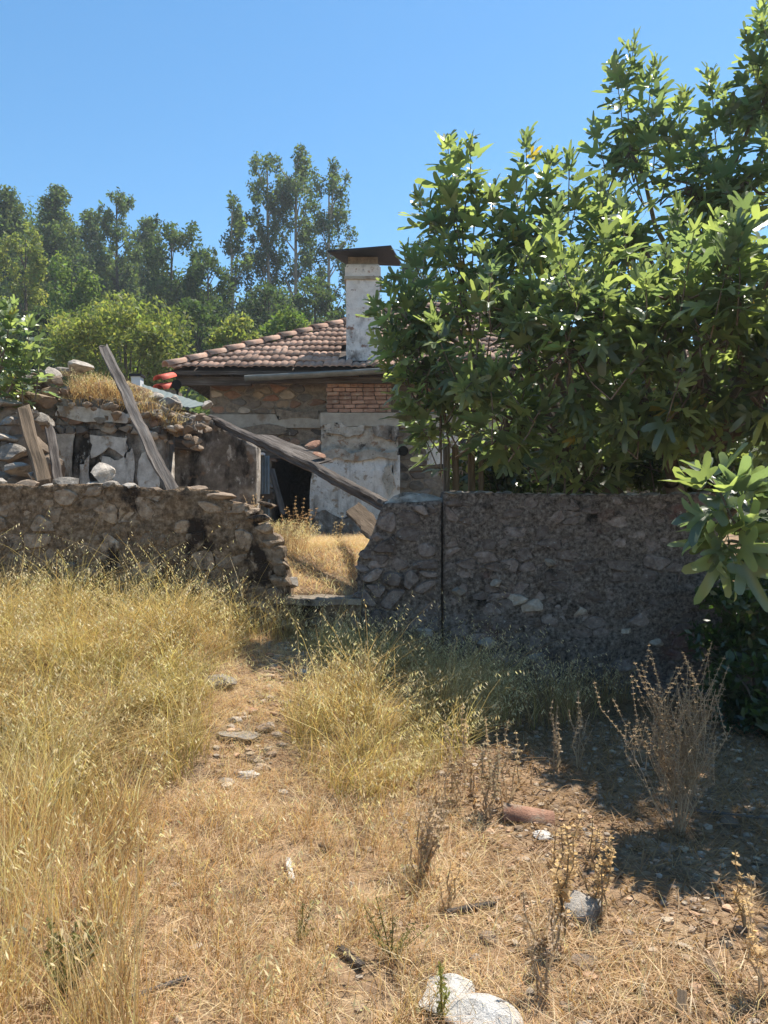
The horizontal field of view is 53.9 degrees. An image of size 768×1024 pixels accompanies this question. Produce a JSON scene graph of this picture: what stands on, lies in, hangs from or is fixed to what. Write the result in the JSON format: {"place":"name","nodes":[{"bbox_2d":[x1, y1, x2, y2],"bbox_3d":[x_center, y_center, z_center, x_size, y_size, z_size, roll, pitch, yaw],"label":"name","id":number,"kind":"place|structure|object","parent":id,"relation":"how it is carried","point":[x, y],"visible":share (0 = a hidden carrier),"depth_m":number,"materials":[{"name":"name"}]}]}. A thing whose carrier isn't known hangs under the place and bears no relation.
{"place":"outdoors","nodes":[
{"label":"outdoors","id":0,"kind":"place"},
{"bbox_2d":[129,374,144,386],"bbox_3d":[-3.617,-0.757,11.080,0.168,2.514,0.200,0,0,0],"label":"garden post","id":1,"kind":"object","parent":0,"point":[138,379],"visible":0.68,"depth_m":11.00,"materials":[{"name":"white paint"}]},
{"bbox_2d":[265,516,368,594],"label":"yard grass","id":2,"kind":"structure","parent":0,"point":[302,543],"depth_m":8.17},
{"bbox_2d":[0,397,767,1023],"bbox_3d":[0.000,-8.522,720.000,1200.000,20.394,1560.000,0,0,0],"label":"ground","id":3,"kind":"structure","parent":0,"point":[368,969],"depth_m":3.36,"materials":[{"name":"soil"}]},
{"bbox_2d":[0,221,51,367],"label":"broadleaf tree","id":4,"kind":"object","parent":3,"relation":"on","point":[30,293],"visible":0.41,"depth_m":39.39,"materials":[{"name":"green plant"}]},
{"bbox_2d":[0,184,52,351],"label":"pine tree","id":5,"kind":"object","parent":3,"relation":"on","point":[11,210],"visible":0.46,"depth_m":49.66,"materials":[{"name":"green plant"}]},
{"bbox_2d":[0,294,60,418],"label":"fig bush","id":6,"kind":"object","parent":3,"relation":"on","point":[22,353],"visible":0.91,"depth_m":8.40,"materials":[{"name":"green plant"}]},
{"bbox_2d":[0,387,65,483],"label":"rubble pile","id":7,"kind":"object","parent":3,"relation":"on","point":[13,453],"visible":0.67,"depth_m":8.20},
{"bbox_2d":[11,304,71,386],"bbox_3d":[-14.652,-5.324,33.076,2.834,7.443,2.977,0,0,0],"label":"broadleaf tree","id":8,"kind":"object","parent":3,"relation":"on","point":[44,311],"visible":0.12,"depth_m":32.60,"materials":[{"name":"green plant"}]},
{"bbox_2d":[1,774,84,793],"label":"board","id":9,"kind":"object","parent":3,"relation":"on","point":[46,783],"visible":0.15,"depth_m":3.86,"materials":[{"name":"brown wood"}]},
{"bbox_2d":[19,183,90,328],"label":"pine tree","id":10,"kind":"object","parent":3,"relation":"on","point":[53,209],"visible":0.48,"depth_m":51.54,"materials":[{"name":"green plant"}]},
{"bbox_2d":[40,916,105,999],"bbox_3d":[-1.051,1.491,2.527,0.188,0.275,0.246,0,0,44],"label":"green weed","id":11,"kind":"object","parent":3,"relation":"on","point":[48,957],"visible":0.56,"depth_m":2.53,"materials":[{"name":"green plant"}]},
{"bbox_2d":[44,250,108,358],"bbox_3d":[-15.480,-7.911,38.038,3.043,10.116,2.780,0,0,-34],"label":"broadleaf tree","id":12,"kind":"object","parent":3,"relation":"on","point":[76,297],"visible":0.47,"depth_m":37.38,"materials":[{"name":"green plant"}]},
{"bbox_2d":[63,207,115,310],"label":"pine tree","id":13,"kind":"object","parent":3,"relation":"on","point":[90,227],"visible":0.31,"depth_m":59.43,"materials":[{"name":"green plant"}]},
{"bbox_2d":[89,187,146,358],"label":"eucalyptus tree","id":14,"kind":"object","parent":3,"relation":"on","point":[108,273],"visible":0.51,"depth_m":54.59,"materials":[{"name":"green plant"}]},
{"bbox_2d":[39,289,197,392],"bbox_3d":[-9.016,-3.464,25.998,5.546,8.043,5.313,0,0,0],"label":"dome tree","id":15,"kind":"object","parent":3,"relation":"on","point":[83,338],"visible":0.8,"depth_m":24.59,"materials":[{"name":"green plant"}]},
{"bbox_2d":[0,360,260,508],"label":"ruined wall","id":16,"kind":"structure","parent":3,"relation":"on","point":[90,435],"depth_m":9.20,"materials":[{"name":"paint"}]},
{"bbox_2d":[59,367,189,435],"bbox_3d":[-3.186,-1.378,9.315,1.814,0.886,0.829,0,0,0],"label":"dry grass tuft","id":17,"kind":"object","parent":16,"relation":"on","point":[90,383],"visible":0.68,"depth_m":9.16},
{"bbox_2d":[153,372,181,408],"bbox_3d":[-3.360,-0.849,11.689,0.358,2.698,0.474,0,0,0],"label":"ridge tile stack","id":18,"kind":"object","parent":16,"relation":"on","point":[167,385],"visible":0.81,"depth_m":11.57,"materials":[{"name":"ceramic"}]},
{"bbox_2d":[172,380,181,394],"bbox_3d":[-3.192,-1.032,11.625,0.148,2.063,0.387,0,0,-15],"label":"stove pipe","id":19,"kind":"object","parent":18,"relation":"attached to","point":[176,385],"visible":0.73,"depth_m":11.45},
{"bbox_2d":[142,384,203,407],"bbox_3d":[-2.933,-1.568,10.175,0.925,0.457,0.850,0,0,0],"label":"roofing sheet","id":20,"kind":"object","parent":16,"relation":"on","point":[188,402],"visible":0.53,"depth_m":10.40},
{"bbox_2d":[170,395,182,409],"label":"boulder","id":21,"kind":"object","parent":16,"relation":"on","point":[175,397],"visible":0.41,"depth_m":9.48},
{"bbox_2d":[175,437,195,450],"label":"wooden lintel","id":22,"kind":"structure","parent":16,"relation":"attached to","point":[179,445],"depth_m":10.46,"materials":[{"name":"brown wood"}]},
{"bbox_2d":[170,409,217,419],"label":"fallen beam","id":23,"kind":"structure","parent":16,"relation":"on","point":[189,412],"depth_m":10.55,"materials":[{"name":"wood"}]},
{"bbox_2d":[209,415,387,510],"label":"fallen beam","id":24,"kind":"structure","parent":16,"relation":"on","point":[364,494],"depth_m":8.54,"materials":[{"name":"grey wood"}]},
{"bbox_2d":[256,434,333,463],"bbox_3d":[-1.198,-0.795,9.518,0.346,0.046,1.618,-17,27,-34],"label":"broken board","id":25,"kind":"object","parent":24,"relation":"on","point":[301,451],"visible":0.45,"depth_m":9.42,"materials":[{"name":"grey wood"}]},
{"bbox_2d":[305,440,320,448],"bbox_3d":[-0.885,-0.837,9.403,0.206,0.121,0.032,-23,-34,-11],"label":"tile shard","id":26,"kind":"object","parent":25,"relation":"on","point":[313,444],"visible":1,"depth_m":9.39,"materials":[{"name":"ceramic"}]},
{"bbox_2d":[312,452,325,458],"bbox_3d":[-0.775,-0.684,9.037,0.170,0.029,0.135,17,25,-11],"label":"tile shard","id":27,"kind":"object","parent":25,"relation":"on","point":[319,455],"visible":1,"depth_m":9.01,"materials":[{"name":"ceramic"}]},
{"bbox_2d":[126,214,168,349],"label":"pine tree","id":28,"kind":"object","parent":3,"relation":"on","point":[146,222],"visible":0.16,"depth_m":61.54,"materials":[{"name":"green plant"}]},
{"bbox_2d":[0,477,297,631],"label":"stone boundary wall","id":29,"kind":"structure","parent":3,"relation":"on","point":[193,516],"depth_m":6.80,"materials":[{"name":"stone"}]},
{"bbox_2d":[17,404,50,485],"bbox_3d":[-3.476,-0.663,7.490,0.150,1.191,0.113,-13,-37,-26],"label":"leaning post","id":30,"kind":"object","parent":29,"relation":"on","point":[37,459],"visible":0.97,"depth_m":7.42,"materials":[{"name":"brown wood"}]},
{"bbox_2d":[44,425,62,480],"bbox_3d":[-3.316,-0.572,7.593,0.106,0.057,1.022,-14,45,-19],"label":"loose plank","id":31,"kind":"object","parent":29,"relation":"on","point":[56,471],"visible":0.91,"depth_m":7.58,"materials":[{"name":"grey wood"}]},
{"bbox_2d":[91,462,115,482],"bbox_3d":[-2.602,-0.355,6.981,0.207,0.190,0.205,23,1,-27],"label":"boulder","id":32,"kind":"object","parent":29,"relation":"on","point":[102,472],"visible":0.91,"depth_m":6.94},
{"bbox_2d":[99,344,177,489],"bbox_3d":[-2.653,-1.034,8.087,0.157,0.085,3.265,-23,47,-16],"label":"leaning plank","id":33,"kind":"object","parent":29,"relation":"on","point":[158,465],"visible":0.95,"depth_m":7.96,"materials":[{"name":"grey wood"}]},
{"bbox_2d":[128,975,191,999],"bbox_3d":[-0.753,1.598,2.540,0.218,0.016,0.018,-5,2,-26],"label":"stick","id":34,"kind":"object","parent":3,"relation":"on","point":[175,982],"visible":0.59,"depth_m":2.55,"materials":[{"name":"brown wood"}]},
{"bbox_2d":[0,195,345,414],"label":"hillside scrub","id":35,"kind":"object","parent":3,"relation":"on","point":[195,395],"visible":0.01,"depth_m":65.39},
{"bbox_2d":[140,213,211,325],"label":"broadleaf tree","id":36,"kind":"object","parent":3,"relation":"on","point":[159,283],"visible":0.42,"depth_m":49.16,"materials":[{"name":"green plant"}]},
{"bbox_2d":[165,296,221,410],"bbox_3d":[-8.596,-5.857,33.989,3.068,7.921,2.939,0,0,0],"label":"broadleaf tree","id":37,"kind":"object","parent":3,"relation":"on","point":[203,311],"visible":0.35,"depth_m":33.54,"materials":[{"name":"green plant"}]},
{"bbox_2d":[182,243,238,352],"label":"broadleaf tree","id":38,"kind":"object","parent":3,"relation":"on","point":[194,277],"visible":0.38,"depth_m":43.55,"materials":[{"name":"green plant"}]},
{"bbox_2d":[204,674,236,687],"bbox_3d":[-1.148,1.192,5.282,0.233,0.119,0.152,-3,0,-4],"label":"boulder","id":39,"kind":"object","parent":3,"relation":"on","point":[227,682],"visible":0.56,"depth_m":5.24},
{"bbox_2d":[203,311,263,355],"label":"shrub","id":40,"kind":"object","parent":3,"relation":"on","point":[235,327],"visible":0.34,"depth_m":26.50,"materials":[{"name":"green plant"}]},
{"bbox_2d":[205,190,264,344],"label":"broadleaf tree","id":41,"kind":"object","parent":3,"relation":"on","point":[239,224],"visible":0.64,"depth_m":49.63,"materials":[{"name":"green plant"}]},
{"bbox_2d":[227,716,242,722],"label":"stone","id":42,"kind":"object","parent":3,"relation":"on","point":[235,720],"visible":0.72,"depth_m":4.81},
{"bbox_2d":[218,731,260,740],"bbox_3d":[-0.889,1.378,4.629,0.227,0.054,0.215,4,-4,28],"label":"flat stone","id":43,"kind":"object","parent":3,"relation":"on","point":[243,736],"visible":0.72,"depth_m":4.58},
{"bbox_2d":[234,770,259,778],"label":"stone","id":44,"kind":"object","parent":3,"relation":"on","point":[250,772],"visible":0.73,"depth_m":4.21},
{"bbox_2d":[254,763,271,771],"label":"stone","id":45,"kind":"object","parent":3,"relation":"on","point":[261,764],"visible":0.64,"depth_m":4.31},
{"bbox_2d":[256,723,273,732],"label":"stone","id":46,"kind":"object","parent":3,"relation":"on","point":[264,726],"visible":0.86,"depth_m":4.74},
{"bbox_2d":[261,452,273,523],"bbox_3d":[-1.882,-0.203,11.575,0.404,1.406,0.170,0,0,0],"label":"corrugated door","id":47,"kind":"structure","parent":3,"relation":"on","point":[265,478],"depth_m":11.60,"materials":[{"name":"metal"}]},
{"bbox_2d":[244,151,295,314],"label":"eucalyptus tree","id":48,"kind":"object","parent":3,"relation":"on","point":[264,238],"visible":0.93,"depth_m":51.69,"materials":[{"name":"green plant"}]},
{"bbox_2d":[242,279,297,339],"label":"broadleaf tree","id":49,"kind":"object","parent":3,"relation":"on","point":[258,309],"visible":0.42,"depth_m":42.45,"materials":[{"name":"green plant"}]},
{"bbox_2d":[270,468,285,514],"bbox_3d":[-1.690,-0.319,11.990,0.098,0.942,0.046,0,-34,-30],"label":"plank","id":50,"kind":"object","parent":3,"relation":"on","point":[279,499],"depth_m":11.96,"materials":[{"name":"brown wood"}]},
{"bbox_2d":[257,305,311,340],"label":"shrub","id":51,"kind":"object","parent":3,"relation":"on","point":[288,320],"visible":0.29,"depth_m":28.42,"materials":[{"name":"green plant"}]},
{"bbox_2d":[285,857,294,883],"bbox_3d":[-0.411,1.564,3.299,0.028,0.018,0.191,0,5,-14],"label":"wood chip","id":52,"kind":"object","parent":3,"relation":"on","point":[288,860],"visible":0.6,"depth_m":3.30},
{"bbox_2d":[265,142,316,310],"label":"eucalyptus tree","id":53,"kind":"object","parent":3,"relation":"on","point":[295,188],"visible":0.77,"depth_m":52.82,"materials":[{"name":"green plant"}]},
{"bbox_2d":[281,496,317,539],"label":"dead weed","id":54,"kind":"object","parent":3,"relation":"on","point":[304,521],"visible":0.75,"depth_m":9.61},
{"bbox_2d":[295,898,316,940],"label":"green weed","id":55,"kind":"object","parent":3,"relation":"on","point":[301,922],"visible":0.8,"depth_m":2.84,"materials":[{"name":"green plant"}]},
{"bbox_2d":[290,275,341,323],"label":"broadleaf tree","id":56,"kind":"object","parent":3,"relation":"on","point":[321,301],"visible":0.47,"depth_m":44.48,"materials":[{"name":"green plant"}]},
{"bbox_2d":[274,594,361,647],"bbox_3d":[-0.590,1.081,6.884,0.780,0.638,0.455,0,0,0],"label":"stone threshold","id":57,"kind":"object","parent":3,"relation":"on","point":[336,600],"visible":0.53,"depth_m":6.74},
{"bbox_2d":[0,500,653,1023],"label":"tall grass","id":58,"kind":"structure","parent":3,"relation":"on","point":[480,688],"depth_m":4.61,"materials":[{"name":"plant"}]},
{"bbox_2d":[298,156,358,311],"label":"eucalyptus tree","id":59,"kind":"object","parent":3,"relation":"on","point":[333,216],"visible":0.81,"depth_m":50.73,"materials":[{"name":"green plant"}]},
{"bbox_2d":[332,515,344,540],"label":"dead weed","id":60,"kind":"object","parent":3,"relation":"on","point":[342,516],"visible":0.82,"depth_m":9.30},
{"bbox_2d":[336,944,365,969],"bbox_3d":[-0.121,1.582,2.688,0.028,0.022,0.168,0,-3,-34],"label":"stick","id":61,"kind":"object","parent":3,"relation":"on","point":[358,964],"visible":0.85,"depth_m":2.67,"materials":[{"name":"grey wood"}]},
{"bbox_2d":[329,292,384,319],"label":"broadleaf tree","id":62,"kind":"object","parent":3,"relation":"on","point":[343,311],"visible":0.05,"depth_m":46.00,"materials":[{"name":"green plant"}]},
{"bbox_2d":[0,592,767,1023],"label":"dry thatch","id":63,"kind":"object","parent":3,"relation":"on","point":[232,920],"visible":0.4,"depth_m":2.99,"materials":[{"name":"beige plant"}]},
{"bbox_2d":[351,492,442,663],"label":"stone gate pier","id":64,"kind":"structure","parent":3,"relation":"on","point":[405,539],"depth_m":6.79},
{"bbox_2d":[346,502,376,538],"bbox_3d":[-0.203,0.094,7.998,0.226,0.047,1.393,-39,18,-4],"label":"leaning board","id":65,"kind":"object","parent":64,"relation":"on","point":[361,516],"visible":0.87,"depth_m":8.05,"materials":[{"name":"brown wood"}]},
{"bbox_2d":[362,894,433,957],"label":"green weed","id":66,"kind":"object","parent":3,"relation":"on","point":[407,932],"visible":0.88,"depth_m":2.68,"materials":[{"name":"green plant"}]},
{"bbox_2d":[66,638,767,1023],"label":"gravel","id":67,"kind":"structure","parent":3,"relation":"on","point":[516,828],"depth_m":3.72,"materials":[{"name":"gravel"}]},
{"bbox_2d":[389,774,451,877],"bbox_3d":[0.162,1.365,3.277,0.308,0.435,0.146,0,0,38],"label":"dead weed","id":68,"kind":"object","parent":3,"relation":"on","point":[431,834],"visible":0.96,"depth_m":3.25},
{"bbox_2d":[399,236,443,302],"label":"broadleaf tree","id":69,"kind":"object","parent":3,"relation":"on","point":[422,246],"visible":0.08,"depth_m":40.02,"materials":[{"name":"green plant"}]},
{"bbox_2d":[162,245,692,536],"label":"stone house","id":70,"kind":"structure","parent":3,"relation":"on","point":[322,383],"depth_m":12.75,"materials":[{"name":"stone"}]},
{"bbox_2d":[408,756,455,831],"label":"dead weed","id":71,"kind":"object","parent":3,"relation":"on","point":[441,788],"visible":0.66,"depth_m":3.72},
{"bbox_2d":[435,961,450,1022],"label":"green weed","id":72,"kind":"object","parent":3,"relation":"on","point":[444,997],"visible":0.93,"depth_m":2.36,"materials":[{"name":"green plant"}]},
{"bbox_2d":[431,859,460,908],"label":"dead weed","id":73,"kind":"object","parent":3,"relation":"on","point":[452,877],"visible":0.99,"depth_m":2.99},
{"bbox_2d":[410,439,483,492],"bbox_3d":[0.694,-0.166,8.188,0.873,1.389,0.235,0,0,0],"label":"wooden frame","id":74,"kind":"object","parent":3,"relation":"on","point":[456,455],"visible":0.48,"depth_m":8.16,"materials":[{"name":"brown wood"}]},
{"bbox_2d":[419,973,474,1012],"bbox_3d":[0.205,1.571,2.459,0.192,0.071,0.178,-5,-1,-1],"label":"boulder","id":75,"kind":"object","parent":3,"relation":"on","point":[455,982],"visible":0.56,"depth_m":2.45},
{"bbox_2d":[441,723,467,806],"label":"dead weed","id":76,"kind":"object","parent":3,"relation":"on","point":[453,776],"visible":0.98,"depth_m":3.98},
{"bbox_2d":[455,706,486,796],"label":"dead weed","id":77,"kind":"object","parent":3,"relation":"on","point":[468,764],"visible":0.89,"depth_m":4.14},
{"bbox_2d":[444,901,498,913],"bbox_3d":[0.344,1.545,2.951,0.227,0.020,0.022,0,0,-18],"label":"stick","id":78,"kind":"object","parent":3,"relation":"on","point":[454,910],"visible":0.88,"depth_m":2.94,"materials":[{"name":"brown wood"}]},
{"bbox_2d":[443,993,523,1023],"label":"boulder","id":79,"kind":"object","parent":3,"relation":"on","point":[490,1009],"visible":0.88,"depth_m":2.35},
{"bbox_2d":[437,435,536,492],"bbox_3d":[1.279,-0.217,9.055,1.280,1.405,1.034,0,0,0],"label":"shrub","id":80,"kind":"object","parent":3,"relation":"on","point":[496,485],"visible":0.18,"depth_m":8.76,"materials":[{"name":"green plant"}]},
{"bbox_2d":[477,930,498,944],"bbox_3d":[0.378,1.559,2.765,0.080,0.042,0.061,-3,7,-14],"label":"stone","id":81,"kind":"object","parent":3,"relation":"on","point":[493,936],"visible":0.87,"depth_m":2.75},
{"bbox_2d":[479,733,501,821],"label":"dead weed","id":82,"kind":"object","parent":3,"relation":"on","point":[495,784],"visible":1,"depth_m":3.91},
{"bbox_2d":[485,717,527,806],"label":"dead weed","id":83,"kind":"object","parent":3,"relation":"on","point":[516,761],"visible":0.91,"depth_m":4.04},
{"bbox_2d":[503,802,554,824],"bbox_3d":[0.748,1.550,3.900,0.258,0.076,0.139,0,0,9],"label":"roof tile","id":84,"kind":"object","parent":3,"relation":"on","point":[513,812],"visible":0.98,"depth_m":3.86,"materials":[{"name":"ceramic"}]},
{"bbox_2d":[533,830,554,840],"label":"stone","id":85,"kind":"object","parent":3,"relation":"on","point":[546,834],"visible":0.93,"depth_m":3.69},
{"bbox_2d":[522,892,567,996],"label":"dead weed","id":86,"kind":"object","parent":3,"relation":"on","point":[550,945],"visible":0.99,"depth_m":2.46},
{"bbox_2d":[549,700,562,770],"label":"dead weed","id":87,"kind":"object","parent":3,"relation":"on","point":[558,749],"visible":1,"depth_m":4.59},
{"bbox_2d":[355,0,767,611],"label":"fig tree","id":88,"kind":"object","parent":3,"relation":"on","point":[709,400],"visible":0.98,"depth_m":6.80,"materials":[{"name":"green plant"}]},
{"bbox_2d":[549,812,582,945],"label":"dead weed","id":89,"kind":"object","parent":3,"relation":"on","point":[562,895],"visible":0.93,"depth_m":2.72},
{"bbox_2d":[500,433,648,494],"bbox_3d":[2.128,-0.173,8.418,1.738,1.611,1.426,0,0,0],"label":"shrub","id":90,"kind":"object","parent":3,"relation":"on","point":[530,486],"visible":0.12,"depth_m":8.15,"materials":[{"name":"green plant"}]},
{"bbox_2d":[386,694,767,1023],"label":"leaf litter","id":91,"kind":"object","parent":3,"relation":"on","point":[720,886],"visible":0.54,"depth_m":3.65,"materials":[{"name":"brown plant"}]},
{"bbox_2d":[557,890,602,924],"bbox_3d":[0.757,1.562,2.972,0.210,0.140,0.160,-7,3,-24],"label":"boulder","id":92,"kind":"object","parent":3,"relation":"on","point":[587,902],"visible":0.52,"depth_m":2.92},
{"bbox_2d":[568,690,591,767],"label":"dead weed","id":93,"kind":"object","parent":3,"relation":"on","point":[578,759],"visible":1,"depth_m":4.68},
{"bbox_2d":[440,490,721,696],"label":"stone boundary wall","id":94,"kind":"structure","parent":3,"relation":"on","point":[585,571],"depth_m":6.83,"materials":[{"name":"stone"}]},
{"bbox_2d":[571,954,597,967],"bbox_3d":[0.702,1.573,2.640,0.096,0.054,0.068,6,-9,-31],"label":"stone","id":95,"kind":"object","parent":3,"relation":"on","point":[576,957],"visible":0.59,"depth_m":2.63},
{"bbox_2d":[564,815,616,922],"bbox_3d":[0.831,1.413,2.978,0.180,0.361,0.201,0,0,-18],"label":"dead weed","id":96,"kind":"object","parent":3,"relation":"on","point":[599,878],"visible":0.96,"depth_m":2.96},
{"bbox_2d":[593,643,732,837],"bbox_3d":[1.435,1.142,3.754,0.682,0.922,0.689,0,0,0],"label":"dry shrub","id":97,"kind":"object","parent":3,"relation":"on","point":[683,751],"visible":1,"depth_m":3.75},
{"bbox_2d":[657,841,677,853],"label":"stone","id":98,"kind":"object","parent":3,"relation":"on","point":[663,847],"visible":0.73,"depth_m":3.53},
{"bbox_2d":[676,989,686,1022],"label":"stake","id":99,"kind":"object","parent":3,"relation":"on","point":[681,997],"visible":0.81,"depth_m":2.37,"materials":[{"name":"brown wood"}]},
{"bbox_2d":[603,436,764,496],"bbox_3d":[3.220,0.088,8.250,1.560,2.094,1.554,0,0,-41],"label":"shrub","id":100,"kind":"object","parent":3,"relation":"on","point":[650,477],"visible":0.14,"depth_m":8.05,"materials":[{"name":"green plant"}]},
{"bbox_2d":[689,903,703,909],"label":"stone","id":101,"kind":"object","parent":3,"relation":"on","point":[698,905],"visible":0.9,"depth_m":2.99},
{"bbox_2d":[705,958,724,989],"bbox_3d":[1.112,1.552,2.542,0.030,0.024,0.163,0,-2,9],"label":"stick","id":102,"kind":"object","parent":3,"relation":"on","point":[716,972],"visible":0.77,"depth_m":2.52,"materials":[{"name":"brown wood"}]},
{"bbox_2d":[677,555,767,695],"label":"shrub","id":103,"kind":"object","parent":3,"relation":"on","point":[746,629],"visible":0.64,"depth_m":6.15,"materials":[{"name":"green plant"}]},
{"bbox_2d":[690,649,767,739],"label":"shrub","id":104,"kind":"object","parent":3,"relation":"on","point":[749,706],"visible":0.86,"depth_m":5.66,"materials":[{"name":"green plant"}]},
{"bbox_2d":[690,808,767,819],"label":"stick","id":105,"kind":"object","parent":3,"relation":"on","point":[734,814],"visible":0.77,"depth_m":3.96,"materials":[{"name":"brown wood"}]},
{"bbox_2d":[719,815,740,828],"bbox_3d":[1.771,1.601,3.880,0.118,0.065,0.112,4,-3,12],"label":"stone","id":106,"kind":"object","parent":3,"relation":"on","point":[731,820],"visible":0.69,"depth_m":3.85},
{"bbox_2d":[731,850,755,927],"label":"dead weed","id":107,"kind":"object","parent":3,"relation":"on","point":[736,899],"visible":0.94,"depth_m":2.85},
{"bbox_2d":[722,609,765,686],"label":"shrub","id":108,"kind":"object","parent":3,"relation":"on","point":[723,616],"depth_m":7.12,"materials":[{"name":"green plant"}]},
{"bbox_2d":[730,508,767,600],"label":"shrub","id":109,"kind":"object","parent":3,"relation":"on","point":[762,520],"visible":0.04,"depth_m":7.41,"materials":[{"name":"green plant"}]},
{"bbox_2d":[742,890,767,997],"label":"dead weed","id":110,"kind":"object","parent":3,"relation":"on","point":[752,939],"visible":0.98,"depth_m":2.44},
{"bbox_2d":[0,0,767,345],"label":"sky","id":111,"kind":"structure","parent":0,"point":[167,104],"materials":[{"name":"blue"}]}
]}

